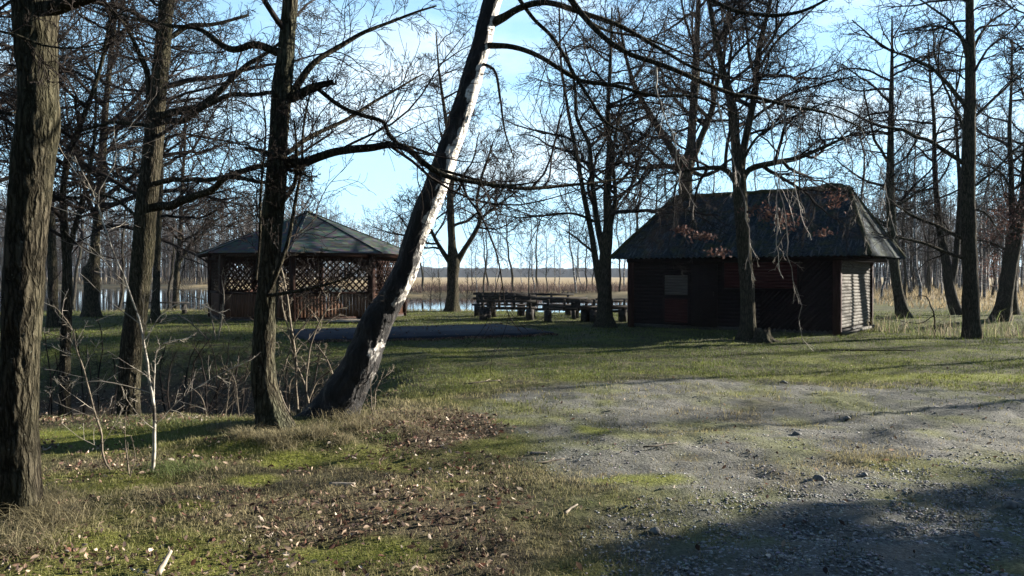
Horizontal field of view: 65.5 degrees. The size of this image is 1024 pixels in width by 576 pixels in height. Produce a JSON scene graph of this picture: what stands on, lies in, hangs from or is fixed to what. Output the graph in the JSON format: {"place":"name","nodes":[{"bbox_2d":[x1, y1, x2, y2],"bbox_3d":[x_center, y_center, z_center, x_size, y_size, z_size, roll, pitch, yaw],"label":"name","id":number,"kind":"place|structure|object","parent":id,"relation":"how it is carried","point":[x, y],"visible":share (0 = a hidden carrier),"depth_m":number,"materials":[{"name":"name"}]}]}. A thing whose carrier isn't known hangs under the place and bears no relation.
{"place":"outdoors","nodes":[
{"label":"outdoors","id":0,"kind":"place"},
{"bbox_2d":[0,287,626,312],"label":"pond water","id":1,"kind":"structure","parent":0,"point":[112,295],"depth_m":66.65,"materials":[{"name":"blue liquid"}]},
{"bbox_2d":[0,277,1023,575],"bbox_3d":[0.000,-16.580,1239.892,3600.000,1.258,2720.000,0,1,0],"label":"ground","id":2,"kind":"structure","parent":0,"point":[716,449],"depth_m":7.17,"materials":[{"name":"plant"}]},
{"bbox_2d":[0,164,76,252],"label":"pond tree","id":3,"kind":"object","parent":2,"relation":"on","point":[5,215],"visible":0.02,"depth_m":41.72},
{"bbox_2d":[0,0,119,208],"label":"bankside tree","id":4,"kind":"object","parent":2,"relation":"on","point":[4,5],"visible":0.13,"depth_m":20.58,"materials":[{"name":"brown plant"}]},
{"bbox_2d":[0,0,145,327],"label":"bankside tree","id":5,"kind":"object","parent":2,"relation":"on","point":[52,318],"visible":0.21,"depth_m":24.87,"materials":[{"name":"brown plant"}]},
{"bbox_2d":[58,164,94,302],"label":"pond tree","id":6,"kind":"object","parent":2,"relation":"on","point":[76,273],"visible":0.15,"depth_m":60.08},
{"bbox_2d":[39,336,116,416],"bbox_3d":[-7.192,1.577,13.095,1.535,1.570,0.910,0,1,0],"label":"shrub","id":7,"kind":"object","parent":2,"relation":"on","point":[49,399],"visible":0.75,"depth_m":13.02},
{"bbox_2d":[40,307,122,416],"bbox_3d":[-6.896,1.323,12.897,1.581,2.088,0.772,0,1,0],"label":"shrub","id":8,"kind":"object","parent":2,"relation":"on","point":[97,385],"visible":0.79,"depth_m":12.81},
{"bbox_2d":[0,0,173,518],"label":"oak tree","id":9,"kind":"object","parent":2,"relation":"on","point":[34,33],"visible":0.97,"depth_m":5.25,"materials":[{"name":"brown plant"}]},
{"bbox_2d":[41,289,142,469],"bbox_3d":[-3.473,0.779,6.423,0.863,1.536,0.409,0,1,8],"label":"bare sapling","id":10,"kind":"object","parent":2,"relation":"on","point":[93,408],"visible":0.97,"depth_m":6.51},
{"bbox_2d":[0,0,202,416],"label":"ditch tree","id":11,"kind":"object","parent":2,"relation":"on","point":[67,255],"visible":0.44,"depth_m":13.52,"materials":[{"name":"brown plant"}]},
{"bbox_2d":[100,161,134,309],"label":"pond tree","id":12,"kind":"object","parent":2,"relation":"on","point":[121,287],"visible":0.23,"depth_m":40.03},
{"bbox_2d":[118,401,142,477],"bbox_3d":[-3.066,1.230,6.347,0.196,0.673,0.157,0,1,20],"label":"bare sapling","id":13,"kind":"object","parent":2,"relation":"on","point":[127,464],"visible":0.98,"depth_m":6.36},
{"bbox_2d":[116,110,168,258],"label":"pond tree","id":14,"kind":"object","parent":2,"relation":"on","point":[130,206],"visible":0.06,"depth_m":45.66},
{"bbox_2d":[0,0,292,317],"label":"bankside tree","id":15,"kind":"object","parent":2,"relation":"on","point":[91,295],"visible":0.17,"depth_m":30.86,"materials":[{"name":"brown plant"}]},
{"bbox_2d":[51,92,260,473],"bbox_3d":[-2.998,-0.036,6.530,1.782,3.248,0.889,0,1,11],"label":"birch sapling","id":16,"kind":"object","parent":2,"relation":"on","point":[152,390],"visible":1,"depth_m":6.55,"materials":[{"name":"plant"}]},
{"bbox_2d":[123,302,188,313],"bbox_3d":[-15.000,0.850,33.617,2.600,0.520,0.340,0,1,-3],"label":"plank bench","id":17,"kind":"object","parent":2,"relation":"on","point":[184,306],"visible":0.29,"depth_m":33.50,"materials":[{"name":"brown wood"}]},
{"bbox_2d":[156,550,172,575],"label":"wood piece","id":18,"kind":"object","parent":2,"relation":"on","point":[161,566],"visible":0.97,"depth_m":4.35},
{"bbox_2d":[0,166,349,283],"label":"wood","id":19,"kind":"object","parent":2,"relation":"on","point":[164,266],"visible":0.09,"depth_m":166.14,"materials":[{"name":"plant"}]},
{"bbox_2d":[161,184,192,310],"label":"pond tree","id":20,"kind":"object","parent":2,"relation":"on","point":[169,284],"visible":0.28,"depth_m":44.12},
{"bbox_2d":[57,0,299,323],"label":"bankside tree","id":21,"kind":"object","parent":2,"relation":"on","point":[155,303],"visible":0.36,"depth_m":26.91,"materials":[{"name":"brown plant"}]},
{"bbox_2d":[0,0,364,416],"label":"oak tree","id":22,"kind":"object","parent":2,"relation":"on","point":[149,182],"visible":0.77,"depth_m":12.05,"materials":[{"name":"brown plant"}]},
{"bbox_2d":[153,268,231,339],"bbox_3d":[-8.071,0.419,20.005,2.048,1.887,0.856,0,1,0],"label":"shrub","id":23,"kind":"object","parent":2,"relation":"on","point":[211,318],"visible":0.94,"depth_m":20.00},
{"bbox_2d":[185,203,202,284],"label":"pond tree","id":24,"kind":"object","parent":2,"relation":"on","point":[195,256],"visible":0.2,"depth_m":149.92,"materials":[{"name":"brown wood"}]},
{"bbox_2d":[142,317,253,416],"bbox_3d":[-4.837,1.416,12.220,1.762,1.995,0.868,0,1,0],"label":"shrub","id":25,"kind":"object","parent":2,"relation":"on","point":[190,394],"visible":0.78,"depth_m":12.32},
{"bbox_2d":[115,80,287,309],"bbox_3d":[-14.719,-4.249,37.950,6.712,11.517,9.588,0,1,20],"label":"bankside tree","id":26,"kind":"object","parent":2,"relation":"on","point":[205,227],"visible":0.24,"depth_m":37.82,"materials":[{"name":"brown plant"}]},
{"bbox_2d":[144,331,280,415],"bbox_3d":[-5.022,1.568,13.490,2.299,1.721,1.224,0,1,0],"label":"shrub","id":27,"kind":"object","parent":2,"relation":"on","point":[214,387],"visible":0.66,"depth_m":13.42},
{"bbox_2d":[184,356,280,415],"bbox_3d":[-3.319,1.219,9.620,1.305,0.860,0.456,0,1,0],"label":"shrub","id":28,"kind":"object","parent":2,"relation":"on","point":[227,403],"visible":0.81,"depth_m":9.62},
{"bbox_2d":[242,339,341,415],"bbox_3d":[-3.104,1.420,11.199,1.424,1.505,0.811,0,1,-12],"label":"shrub","id":29,"kind":"object","parent":2,"relation":"on","point":[286,385],"visible":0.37,"depth_m":11.21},
{"bbox_2d":[244,248,355,413],"bbox_3d":[-2.308,0.456,8.835,1.273,2.097,0.664,0,1,0],"label":"shrub","id":30,"kind":"object","parent":2,"relation":"on","point":[292,349],"visible":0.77,"depth_m":8.76,"materials":[{"name":"plant"}]},
{"bbox_2d":[195,211,405,321],"bbox_3d":[-8.020,-0.933,31.390,8.010,4.220,8.010,0,1,-28],"label":"gazebo","id":31,"kind":"object","parent":2,"relation":"on","point":[349,244],"visible":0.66,"depth_m":28.54,"materials":[{"name":"brown wood"}]},
{"bbox_2d":[329,482,355,486],"bbox_3d":[-1.314,1.531,6.170,0.198,0.060,0.060,0,1,-5],"label":"wood piece","id":32,"kind":"object","parent":2,"relation":"on","point":[344,484],"visible":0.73,"depth_m":6.16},
{"bbox_2d":[328,320,359,321],"bbox_3d":[-5.700,1.138,27.620,1.250,0.050,0.550,0,1,-3],"label":"board","id":33,"kind":"object","parent":2,"relation":"on","point":[344,320],"visible":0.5,"depth_m":27.36,"materials":[{"name":"grey wood"}]},
{"bbox_2d":[324,207,406,282],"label":"distant wood","id":34,"kind":"object","parent":2,"relation":"on","point":[381,233],"visible":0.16,"depth_m":179.57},
{"bbox_2d":[364,367,395,415],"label":"shrub","id":35,"kind":"object","parent":2,"relation":"on","point":[374,397],"visible":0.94,"depth_m":8.52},
{"bbox_2d":[94,0,736,429],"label":"oak tree","id":36,"kind":"object","parent":2,"relation":"on","point":[278,168],"visible":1,"depth_m":7.85,"materials":[{"name":"brown plant"}]},
{"bbox_2d":[409,195,429,289],"label":"slender tree","id":37,"kind":"object","parent":2,"relation":"on","point":[422,274],"visible":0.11,"depth_m":83.75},
{"bbox_2d":[287,324,553,340],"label":"platform","id":38,"kind":"structure","parent":2,"relation":"on","point":[454,331],"depth_m":21.63,"materials":[{"name":"concrete"}]},
{"bbox_2d":[420,264,442,309],"label":"slender tree","id":39,"kind":"object","parent":2,"relation":"on","point":[431,289],"visible":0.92,"depth_m":40.02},
{"bbox_2d":[429,251,443,309],"label":"slender tree","id":40,"kind":"object","parent":2,"relation":"on","point":[439,298],"visible":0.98,"depth_m":37.90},
{"bbox_2d":[0,278,889,293],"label":"shore brush","id":41,"kind":"object","parent":2,"relation":"on","point":[518,288],"visible":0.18,"depth_m":84.93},
{"bbox_2d":[353,0,580,311],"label":"forked oak tree","id":42,"kind":"object","parent":2,"relation":"on","point":[453,257],"visible":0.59,"depth_m":35.87,"materials":[{"name":"brown plant"}]},
{"bbox_2d":[460,267,476,309],"label":"slender tree","id":43,"kind":"object","parent":2,"relation":"on","point":[467,291],"visible":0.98,"depth_m":41.04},
{"bbox_2d":[465,244,478,283],"label":"slender tree","id":44,"kind":"object","parent":2,"relation":"on","point":[471,263],"visible":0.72,"depth_m":94.89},
{"bbox_2d":[468,233,482,291],"label":"white birch tree","id":45,"kind":"object","parent":2,"relation":"on","point":[475,266],"visible":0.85,"depth_m":81.09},
{"bbox_2d":[467,204,499,290],"label":"slender tree","id":46,"kind":"object","parent":2,"relation":"on","point":[484,245],"visible":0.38,"depth_m":85.84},
{"bbox_2d":[472,205,498,291],"label":"slender tree","id":47,"kind":"object","parent":2,"relation":"on","point":[487,251],"visible":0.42,"depth_m":81.98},
{"bbox_2d":[0,403,972,575],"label":"tussock grass","id":48,"kind":"structure","parent":2,"relation":"on","point":[50,518],"depth_m":5.95,"materials":[{"name":"plant"}]},
{"bbox_2d":[490,230,505,286],"label":"slender tree","id":49,"kind":"object","parent":2,"relation":"on","point":[496,260],"visible":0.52,"depth_m":95.86,"materials":[{"name":"plant"}]},
{"bbox_2d":[471,292,527,315],"bbox_3d":[-0.493,0.660,31.680,2.200,1.006,0.654,0,1,6],"label":"log bench","id":50,"kind":"object","parent":2,"relation":"on","point":[476,311],"visible":0.59,"depth_m":31.82,"materials":[{"name":"brown wood"}]},
{"bbox_2d":[476,294,536,320],"bbox_3d":[-0.188,0.709,28.847,2.150,1.007,0.654,0,1,7],"label":"log bench","id":51,"kind":"object","parent":2,"relation":"on","point":[514,301],"visible":0.77,"depth_m":28.60,"materials":[{"name":"brown wood"}]},
{"bbox_2d":[494,193,523,289],"label":"slender tree","id":52,"kind":"object","parent":2,"relation":"on","point":[512,277],"visible":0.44,"depth_m":83.71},
{"bbox_2d":[0,267,1020,276],"bbox_3d":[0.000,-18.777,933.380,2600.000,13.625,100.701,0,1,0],"label":"horizon forest","id":53,"kind":"object","parent":2,"relation":"on","point":[505,272],"visible":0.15,"depth_m":887.88,"materials":[{"name":"brown plant"}]},
{"bbox_2d":[479,296,541,317],"bbox_3d":[-0.035,0.771,30.414,2.330,0.887,0.833,0,1,6],"label":"log table","id":54,"kind":"object","parent":2,"relation":"on","point":[489,310],"visible":0.35,"depth_m":30.30,"materials":[{"name":"brown wood"}]},
{"bbox_2d":[0,323,1022,575],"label":"fallen leaves","id":55,"kind":"object","parent":2,"relation":"on","point":[322,539],"visible":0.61,"depth_m":5.50,"materials":[{"name":"brown plant"}]},
{"bbox_2d":[0,310,1023,575],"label":"short grass","id":56,"kind":"structure","parent":2,"relation":"on","point":[584,376],"depth_m":8.15,"materials":[{"name":"plant"}]},
{"bbox_2d":[515,228,526,287],"label":"slender tree","id":57,"kind":"object","parent":2,"relation":"on","point":[522,252],"visible":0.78,"depth_m":99.95,"materials":[{"name":"plant"}]},
{"bbox_2d":[523,231,537,292],"label":"slender tree","id":58,"kind":"object","parent":2,"relation":"on","point":[536,250],"visible":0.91,"depth_m":82.04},
{"bbox_2d":[520,184,544,292],"label":"slender tree","id":59,"kind":"object","parent":2,"relation":"on","point":[531,245],"visible":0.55,"depth_m":82.90,"materials":[{"name":"brown wood"}]},
{"bbox_2d":[529,191,553,290],"label":"slender tree","id":60,"kind":"object","parent":2,"relation":"on","point":[537,265],"visible":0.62,"depth_m":86.18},
{"bbox_2d":[517,293,573,315],"bbox_3d":[1.300,0.676,31.881,2.400,0.977,0.654,0,1,0],"label":"log bench","id":61,"kind":"object","parent":2,"relation":"on","point":[567,313],"visible":0.32,"depth_m":32.13,"materials":[{"name":"brown wood"}]},
{"bbox_2d":[535,220,557,291],"label":"slender tree","id":62,"kind":"object","parent":2,"relation":"on","point":[545,235],"visible":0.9,"depth_m":82.92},
{"bbox_2d":[72,282,1023,311],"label":"bank grass","id":63,"kind":"structure","parent":2,"relation":"on","point":[915,294],"depth_m":51.95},
{"bbox_2d":[534,457,564,463],"bbox_3d":[0.311,1.478,6.818,0.306,0.027,0.066,-1,1,-34],"label":"stick","id":64,"kind":"object","parent":2,"relation":"on","point":[549,460],"visible":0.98,"depth_m":6.80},
{"bbox_2d":[520,297,587,319],"bbox_3d":[1.565,0.792,30.015,2.530,0.886,0.833,0,1,0],"label":"log table","id":65,"kind":"object","parent":2,"relation":"on","point":[574,314],"visible":0.51,"depth_m":29.82,"materials":[{"name":"brown wood"}]},
{"bbox_2d":[548,217,561,284],"label":"slender tree","id":66,"kind":"object","parent":2,"relation":"on","point":[554,253],"visible":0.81,"depth_m":98.05,"materials":[{"name":"plant"}]},
{"bbox_2d":[552,231,568,287],"label":"slender tree","id":67,"kind":"object","parent":2,"relation":"on","point":[560,262],"visible":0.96,"depth_m":84.81,"materials":[{"name":"plant"}]},
{"bbox_2d":[551,144,579,292],"label":"leaning birch tree","id":68,"kind":"object","parent":2,"relation":"on","point":[570,245],"visible":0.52,"depth_m":83.11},
{"bbox_2d":[542,299,596,322],"bbox_3d":[2.051,0.815,27.949,2.000,0.859,0.653,0,1,-1],"label":"log bench","id":69,"kind":"object","parent":2,"relation":"on","point":[548,309],"visible":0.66,"depth_m":27.70,"materials":[{"name":"brown wood"}]},
{"bbox_2d":[569,216,585,285],"label":"slender tree","id":70,"kind":"object","parent":2,"relation":"on","point":[578,256],"visible":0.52,"depth_m":97.96,"materials":[{"name":"plant"}]},
{"bbox_2d":[566,220,589,281],"label":"slender tree","id":71,"kind":"object","parent":2,"relation":"on","point":[577,272],"visible":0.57,"depth_m":91.97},
{"bbox_2d":[572,222,596,289],"label":"slender tree","id":72,"kind":"object","parent":2,"relation":"on","point":[585,268],"visible":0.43,"depth_m":83.97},
{"bbox_2d":[294,0,908,417],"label":"birch tree","id":73,"kind":"object","parent":2,"relation":"on","point":[344,388],"visible":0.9,"depth_m":8.45,"materials":[{"name":"brown plant"}]},
{"bbox_2d":[581,299,626,321],"bbox_3d":[3.257,0.805,28.249,1.700,0.859,0.653,0,1,-6],"label":"log bench","id":74,"kind":"object","parent":2,"relation":"on","point":[622,313],"visible":0.49,"depth_m":28.05,"materials":[{"name":"brown wood"}]},
{"bbox_2d":[481,0,735,327],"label":"multi stem tree","id":75,"kind":"object","parent":2,"relation":"on","point":[602,274],"visible":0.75,"depth_m":25.02,"materials":[{"name":"brown plant"}]},
{"bbox_2d":[611,215,623,291],"label":"slender tree","id":76,"kind":"object","parent":2,"relation":"on","point":[617,237],"visible":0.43,"depth_m":82.70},
{"bbox_2d":[618,204,632,287],"label":"slender tree","id":77,"kind":"object","parent":2,"relation":"on","point":[625,260],"visible":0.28,"depth_m":85.82,"materials":[{"name":"brown wood"}]},
{"bbox_2d":[619,182,635,236],"label":"tall tree","id":78,"kind":"object","parent":2,"relation":"on","point":[631,221],"visible":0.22,"depth_m":69.76,"materials":[{"name":"brown wood"}]},
{"bbox_2d":[625,130,655,231],"label":"tall tree","id":79,"kind":"object","parent":2,"relation":"on","point":[636,228],"visible":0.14,"depth_m":55.20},
{"bbox_2d":[632,145,676,230],"label":"tall tree","id":80,"kind":"object","parent":2,"relation":"on","point":[656,192],"visible":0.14,"depth_m":61.75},
{"bbox_2d":[649,527,659,534],"bbox_3d":[0.886,1.501,4.943,0.061,0.042,0.086,0,1,-7],"label":"stone","id":81,"kind":"object","parent":2,"relation":"on","point":[655,530],"visible":1,"depth_m":4.92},
{"bbox_2d":[643,441,676,447],"bbox_3d":[1.367,1.444,7.369,0.395,0.023,0.072,-1,1,-36],"label":"stick","id":82,"kind":"object","parent":2,"relation":"on","point":[658,445],"visible":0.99,"depth_m":7.32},
{"bbox_2d":[531,0,808,238],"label":"backyard oak tree","id":83,"kind":"object","parent":2,"relation":"on","point":[679,20],"visible":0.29,"depth_m":32.79,"materials":[{"name":"brown plant"}]},
{"bbox_2d":[695,95,727,192],"label":"tall tree","id":84,"kind":"object","parent":2,"relation":"on","point":[714,182],"visible":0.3,"depth_m":57.88,"materials":[{"name":"plant"}]},
{"bbox_2d":[609,183,905,335],"bbox_3d":[7.668,-0.948,24.894,7.654,4.385,5.363,1,1,35],"label":"cabin","id":85,"kind":"object","parent":2,"relation":"on","point":[835,298],"visible":0.66,"depth_m":23.24,"materials":[{"name":"brown wood"}]},
{"bbox_2d":[691,264,717,326],"bbox_3d":[5.681,0.225,23.587,0.800,1.850,0.105,1,1,35],"label":"door","id":86,"kind":"structure","parent":85,"relation":"in","point":[704,277],"depth_m":23.58,"materials":[{"name":"brown wood"}]},
{"bbox_2d":[747,117,769,190],"label":"tall tree","id":87,"kind":"object","parent":2,"relation":"on","point":[755,174],"visible":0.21,"depth_m":65.52,"materials":[{"name":"plant"}]},
{"bbox_2d":[747,327,780,343],"bbox_3d":[6.080,1.173,19.327,1.160,0.489,1.068,1,1,30],"label":"tree stump","id":88,"kind":"object","parent":2,"relation":"on","point":[764,336],"visible":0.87,"depth_m":19.15,"materials":[{"name":"wood"}]},
{"bbox_2d":[617,0,924,341],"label":"yard oak tree","id":89,"kind":"object","parent":2,"relation":"on","point":[746,329],"visible":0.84,"depth_m":19.44,"materials":[{"name":"brown plant"}]},
{"bbox_2d":[792,517,804,522],"bbox_3d":[1.855,1.500,5.162,0.065,0.037,0.070,1,1,40],"label":"stone","id":90,"kind":"object","parent":2,"relation":"on","point":[796,519],"visible":0.94,"depth_m":5.14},
{"bbox_2d":[780,119,830,188],"label":"tall tree","id":91,"kind":"object","parent":2,"relation":"on","point":[799,169],"visible":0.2,"depth_m":59.48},
{"bbox_2d":[813,475,824,481],"bbox_3d":[2.393,1.481,6.211,0.073,0.048,0.106,0,1,-19],"label":"stone","id":92,"kind":"object","parent":2,"relation":"on","point":[817,477],"visible":0.93,"depth_m":6.18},
{"bbox_2d":[840,62,887,221],"label":"tall tree","id":93,"kind":"object","parent":2,"relation":"on","point":[861,189],"visible":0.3,"depth_m":51.33,"materials":[{"name":"plant"}]},
{"bbox_2d":[831,347,915,350],"bbox_3d":[7.613,1.299,16.832,1.684,0.078,0.301,0,1,0],"label":"stick","id":94,"kind":"object","parent":2,"relation":"on","point":[873,350],"visible":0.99,"depth_m":16.76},
{"bbox_2d":[867,161,885,289],"label":"tree","id":95,"kind":"object","parent":2,"relation":"on","point":[878,218],"visible":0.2,"depth_m":94.37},
{"bbox_2d":[871,161,885,290],"label":"tree","id":96,"kind":"object","parent":2,"relation":"on","point":[874,176],"visible":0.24,"depth_m":83.24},
{"bbox_2d":[786,0,977,317],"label":"ditch bank tree","id":97,"kind":"object","parent":2,"relation":"on","point":[901,307],"visible":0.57,"depth_m":30.80,"materials":[{"name":"brown plant"}]},
{"bbox_2d":[875,170,897,288],"label":"tree","id":98,"kind":"object","parent":2,"relation":"on","point":[879,222],"visible":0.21,"depth_m":83.12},
{"bbox_2d":[876,142,910,299],"label":"tree","id":99,"kind":"object","parent":2,"relation":"on","point":[884,281],"visible":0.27,"depth_m":53.81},
{"bbox_2d":[792,0,1023,338],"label":"straight tree","id":100,"kind":"object","parent":2,"relation":"on","point":[970,305],"visible":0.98,"depth_m":21.13,"materials":[{"name":"brown plant"}]},
{"bbox_2d":[884,144,932,296],"label":"tree","id":101,"kind":"object","parent":2,"relation":"on","point":[905,270],"visible":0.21,"depth_m":55.94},
{"bbox_2d":[894,147,924,262],"label":"tree","id":102,"kind":"object","parent":2,"relation":"on","point":[906,218],"visible":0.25,"depth_m":59.61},
{"bbox_2d":[894,123,925,294],"label":"tree","id":103,"kind":"object","parent":2,"relation":"on","point":[910,280],"visible":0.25,"depth_m":68.54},
{"bbox_2d":[901,182,921,294],"label":"tree","id":104,"kind":"object","parent":2,"relation":"on","point":[908,258],"visible":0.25,"depth_m":67.33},
{"bbox_2d":[878,70,946,299],"label":"tree","id":105,"kind":"object","parent":2,"relation":"on","point":[915,258],"visible":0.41,"depth_m":52.67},
{"bbox_2d":[899,184,931,290],"label":"tree","id":106,"kind":"object","parent":2,"relation":"on","point":[912,273],"visible":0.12,"depth_m":79.49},
{"bbox_2d":[809,168,1023,285],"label":"birch wood","id":107,"kind":"object","parent":2,"relation":"on","point":[925,268],"visible":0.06,"depth_m":115.52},
{"bbox_2d":[913,170,930,287],"label":"tree","id":108,"kind":"object","parent":2,"relation":"on","point":[921,231],"visible":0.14,"depth_m":101.42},
{"bbox_2d":[910,184,934,289],"label":"tree","id":109,"kind":"object","parent":2,"relation":"on","point":[923,246],"visible":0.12,"depth_m":87.89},
{"bbox_2d":[896,289,951,336],"bbox_3d":[12.714,0.964,24.477,1.581,1.938,0.702,1,1,33],"label":"ditch sapling","id":110,"kind":"object","parent":2,"relation":"on","point":[928,318],"visible":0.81,"depth_m":24.60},
{"bbox_2d":[917,199,933,283],"label":"tree","id":111,"kind":"object","parent":2,"relation":"on","point":[923,262],"visible":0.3,"depth_m":83.00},
{"bbox_2d":[918,226,937,287],"label":"tree","id":112,"kind":"object","parent":2,"relation":"on","point":[925,259],"visible":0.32,"depth_m":83.17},
{"bbox_2d":[920,208,937,289],"label":"tree","id":113,"kind":"object","parent":2,"relation":"on","point":[936,261],"visible":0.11,"depth_m":86.53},
{"bbox_2d":[917,191,941,287],"label":"tree","id":114,"kind":"object","parent":2,"relation":"on","point":[931,250],"visible":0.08,"depth_m":94.90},
{"bbox_2d":[916,197,943,292],"label":"tree","id":115,"kind":"object","parent":2,"relation":"on","point":[929,277],"visible":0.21,"depth_m":71.66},
{"bbox_2d":[921,180,950,294],"label":"tree","id":116,"kind":"object","parent":2,"relation":"on","point":[928,265],"visible":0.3,"depth_m":67.93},
{"bbox_2d":[921,174,952,295],"label":"tree","id":117,"kind":"object","parent":2,"relation":"on","point":[940,267],"visible":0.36,"depth_m":64.00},
{"bbox_2d":[922,178,955,296],"label":"tree","id":118,"kind":"object","parent":2,"relation":"on","point":[943,224],"visible":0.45,"depth_m":61.71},
{"bbox_2d":[928,187,950,287],"label":"tree","id":119,"kind":"object","parent":2,"relation":"on","point":[938,253],"visible":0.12,"depth_m":89.01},
{"bbox_2d":[858,32,1021,314],"bbox_3d":[17.827,-4.343,33.105,4.455,11.534,6.100,-1,1,-45],"label":"ditch bank tree","id":120,"kind":"object","parent":2,"relation":"on","point":[949,272],"visible":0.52,"depth_m":32.83,"materials":[{"name":"plant"}]},
{"bbox_2d":[927,162,960,264],"label":"tree","id":121,"kind":"object","parent":2,"relation":"on","point":[942,187],"visible":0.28,"depth_m":82.11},
{"bbox_2d":[865,305,1023,342],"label":"ditch reeds","id":122,"kind":"object","parent":2,"relation":"on","point":[1020,334],"visible":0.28,"depth_m":23.96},
{"bbox_2d":[932,198,960,265],"label":"tree","id":123,"kind":"object","parent":2,"relation":"on","point":[951,229],"visible":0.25,"depth_m":85.67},
{"bbox_2d":[951,187,961,288],"label":"tree","id":124,"kind":"object","parent":2,"relation":"on","point":[960,265],"visible":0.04,"depth_m":91.63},
{"bbox_2d":[940,17,1023,321],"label":"edge tree","id":125,"kind":"object","parent":2,"relation":"on","point":[1010,261],"visible":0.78,"depth_m":29.85,"materials":[{"name":"brown plant"}]},
{"bbox_2d":[976,157,997,288],"label":"tree","id":126,"kind":"object","parent":2,"relation":"on","point":[983,220],"visible":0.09,"depth_m":77.21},
{"bbox_2d":[976,147,999,297],"label":"tree","id":127,"kind":"object","parent":2,"relation":"on","point":[980,276],"visible":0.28,"depth_m":58.70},
{"bbox_2d":[978,185,1001,293],"label":"tree","id":128,"kind":"object","parent":2,"relation":"on","point":[988,253],"visible":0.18,"depth_m":72.56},
{"bbox_2d":[976,78,1005,298],"label":"tree","id":129,"kind":"object","parent":2,"relation":"on","point":[984,279],"visible":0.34,"depth_m":54.39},
{"bbox_2d":[978,188,1003,296],"label":"tree","id":130,"kind":"object","parent":2,"relation":"on","point":[994,282],"visible":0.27,"depth_m":58.33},
{"bbox_2d":[961,57,1023,314],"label":"edge tree","id":131,"kind":"object","parent":2,"relation":"on","point":[1016,310],"visible":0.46,"depth_m":33.12,"materials":[{"name":"brown plant"}]},
{"bbox_2d":[984,158,1008,292],"label":"tree","id":132,"kind":"object","parent":2,"relation":"on","point":[996,287],"visible":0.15,"depth_m":72.05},
{"bbox_2d":[977,0,1023,65],"label":"wayside tree","id":133,"kind":"object","parent":2,"relation":"on","point":[1015,49],"visible":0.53,"depth_m":30.34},
{"bbox_2d":[980,109,1022,255],"label":"tree","id":134,"kind":"object","parent":2,"relation":"on","point":[1005,191],"visible":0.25,"depth_m":52.99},
{"bbox_2d":[984,157,1023,258],"label":"tree","id":135,"kind":"object","parent":2,"relation":"on","point":[1001,208],"visible":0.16,"depth_m":58.47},
{"bbox_2d":[1002,500,1020,508],"bbox_3d":[3.433,1.486,5.471,0.123,0.063,0.092,0,1,-21],"label":"stone","id":136,"kind":"object","parent":2,"relation":"on","point":[1011,504],"visible":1,"depth_m":5.44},
{"bbox_2d":[1001,132,1023,289],"label":"tree","id":137,"kind":"object","parent":2,"relation":"on","point":[1016,194],"visible":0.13,"depth_m":56.70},
{"bbox_2d":[1020,245,1023,286],"label":"tree","id":138,"kind":"object","parent":2,"relation":"on","point":[1022,251],"visible":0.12,"depth_m":88.77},
{"bbox_2d":[0,0,1023,268],"label":"sky","id":139,"kind":"structure","parent":0,"point":[381,179],"materials":[{"name":"blue"}]},
{"bbox_2d":[472,380,1023,575],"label":"gravel","id":140,"kind":"structure","parent":0,"point":[879,561],"depth_m":5.06,"materials":[{"name":"gravel"}]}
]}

